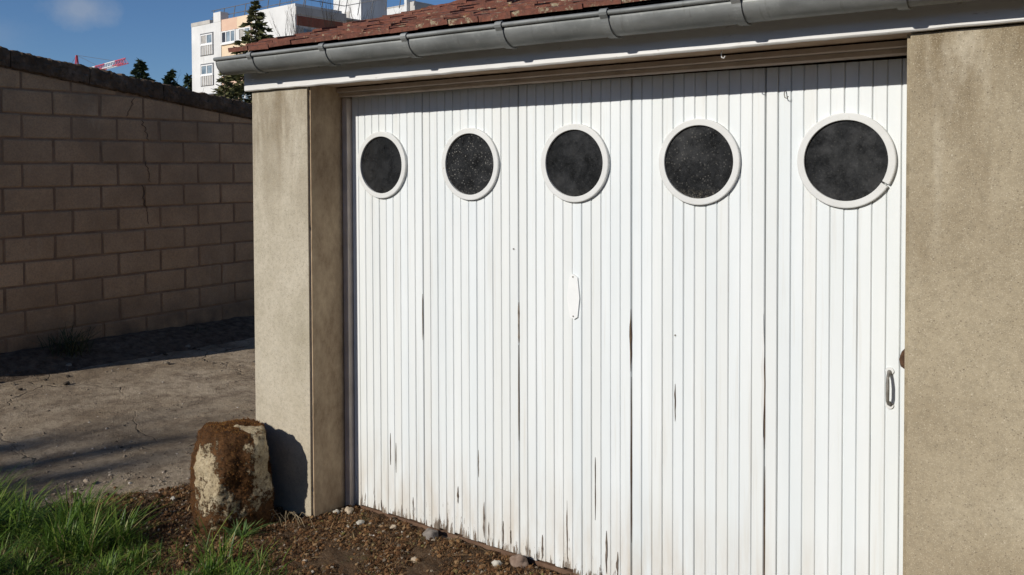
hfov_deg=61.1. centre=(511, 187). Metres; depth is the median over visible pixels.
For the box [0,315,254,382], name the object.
earth bank
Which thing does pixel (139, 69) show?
conifer
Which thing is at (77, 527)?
grass
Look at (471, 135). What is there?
door leaf
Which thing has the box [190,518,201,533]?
weed rosette
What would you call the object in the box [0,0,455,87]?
sky
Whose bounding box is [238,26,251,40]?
window
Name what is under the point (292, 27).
bare tree
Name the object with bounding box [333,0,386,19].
building
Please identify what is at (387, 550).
moss clots
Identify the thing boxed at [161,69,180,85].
conifer
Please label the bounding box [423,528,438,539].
stone
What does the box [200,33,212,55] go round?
window
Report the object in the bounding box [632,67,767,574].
door leaf
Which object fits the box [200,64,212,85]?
window
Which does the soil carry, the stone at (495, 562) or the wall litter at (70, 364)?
the stone at (495, 562)
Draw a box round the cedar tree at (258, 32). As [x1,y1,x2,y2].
[214,0,273,103]
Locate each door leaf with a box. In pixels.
[352,92,424,522]
[423,85,519,553]
[519,76,675,574]
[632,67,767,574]
[764,57,906,574]
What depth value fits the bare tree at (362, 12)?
59.96 m
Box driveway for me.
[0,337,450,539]
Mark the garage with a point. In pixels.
(651, 286)
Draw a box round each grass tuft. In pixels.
[174,511,257,568]
[244,538,289,571]
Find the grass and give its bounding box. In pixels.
[0,462,296,574]
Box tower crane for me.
[73,55,128,69]
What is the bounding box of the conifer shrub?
[212,72,236,98]
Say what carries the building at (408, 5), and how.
on the ground
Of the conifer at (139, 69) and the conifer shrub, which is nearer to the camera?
the conifer shrub
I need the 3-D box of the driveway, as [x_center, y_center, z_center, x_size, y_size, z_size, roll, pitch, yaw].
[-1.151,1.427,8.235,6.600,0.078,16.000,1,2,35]
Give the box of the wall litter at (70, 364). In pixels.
[2,344,210,395]
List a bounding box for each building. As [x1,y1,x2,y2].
[191,0,414,100]
[333,0,386,19]
[387,0,431,14]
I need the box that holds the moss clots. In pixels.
[35,483,561,574]
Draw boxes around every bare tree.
[270,0,327,35]
[320,1,353,26]
[348,2,404,20]
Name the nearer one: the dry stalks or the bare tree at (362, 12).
the dry stalks
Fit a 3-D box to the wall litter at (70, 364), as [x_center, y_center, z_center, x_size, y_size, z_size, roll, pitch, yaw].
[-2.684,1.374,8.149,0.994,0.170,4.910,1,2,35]
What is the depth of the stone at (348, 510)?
4.11 m
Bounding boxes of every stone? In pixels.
[189,417,276,535]
[344,506,353,513]
[356,520,363,524]
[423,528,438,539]
[491,560,502,565]
[509,554,528,567]
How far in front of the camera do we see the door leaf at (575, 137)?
3.44 m
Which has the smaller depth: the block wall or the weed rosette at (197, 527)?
the weed rosette at (197, 527)
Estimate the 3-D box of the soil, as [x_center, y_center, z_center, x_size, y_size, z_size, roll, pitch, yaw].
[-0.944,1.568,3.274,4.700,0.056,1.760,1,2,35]
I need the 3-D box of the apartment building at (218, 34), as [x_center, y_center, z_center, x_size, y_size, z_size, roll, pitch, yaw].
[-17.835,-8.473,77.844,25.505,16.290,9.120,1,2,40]
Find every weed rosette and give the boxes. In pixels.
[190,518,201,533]
[212,518,276,536]
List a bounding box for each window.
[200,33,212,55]
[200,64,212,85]
[221,29,235,43]
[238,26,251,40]
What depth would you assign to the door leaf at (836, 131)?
2.86 m
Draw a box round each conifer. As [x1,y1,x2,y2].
[129,58,155,80]
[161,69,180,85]
[182,73,191,90]
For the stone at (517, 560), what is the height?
0.070 m
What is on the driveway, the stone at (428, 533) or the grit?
the grit
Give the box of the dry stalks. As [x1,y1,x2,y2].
[271,509,314,528]
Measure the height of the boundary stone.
0.547 m
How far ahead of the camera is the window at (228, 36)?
78.47 m
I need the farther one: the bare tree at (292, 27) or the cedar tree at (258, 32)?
the bare tree at (292, 27)
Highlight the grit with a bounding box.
[0,344,255,509]
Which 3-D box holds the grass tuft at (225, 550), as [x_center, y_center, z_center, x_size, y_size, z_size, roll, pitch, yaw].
[-1.195,1.466,3.594,0.353,0.188,0.475,0,2,3]
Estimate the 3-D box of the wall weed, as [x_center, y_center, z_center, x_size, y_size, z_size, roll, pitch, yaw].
[-3.715,1.268,7.268,0.855,0.291,0.786,1,2,35]
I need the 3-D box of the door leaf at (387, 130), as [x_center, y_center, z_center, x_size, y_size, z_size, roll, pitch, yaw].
[-0.582,0.550,4.047,0.446,1.967,0.034,1,2,35]
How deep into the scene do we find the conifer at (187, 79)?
112.58 m
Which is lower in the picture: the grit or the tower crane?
the grit
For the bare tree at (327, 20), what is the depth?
39.90 m
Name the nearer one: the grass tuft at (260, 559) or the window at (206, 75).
the grass tuft at (260, 559)
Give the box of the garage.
[213,0,1023,574]
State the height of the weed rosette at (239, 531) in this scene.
0.090 m
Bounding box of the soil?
[0,484,569,574]
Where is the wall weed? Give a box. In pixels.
[24,320,102,357]
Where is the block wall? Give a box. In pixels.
[0,46,254,352]
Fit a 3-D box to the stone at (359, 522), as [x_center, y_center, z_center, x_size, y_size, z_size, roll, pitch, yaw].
[-0.697,1.539,3.982,0.034,0.024,0.044,1,2,35]

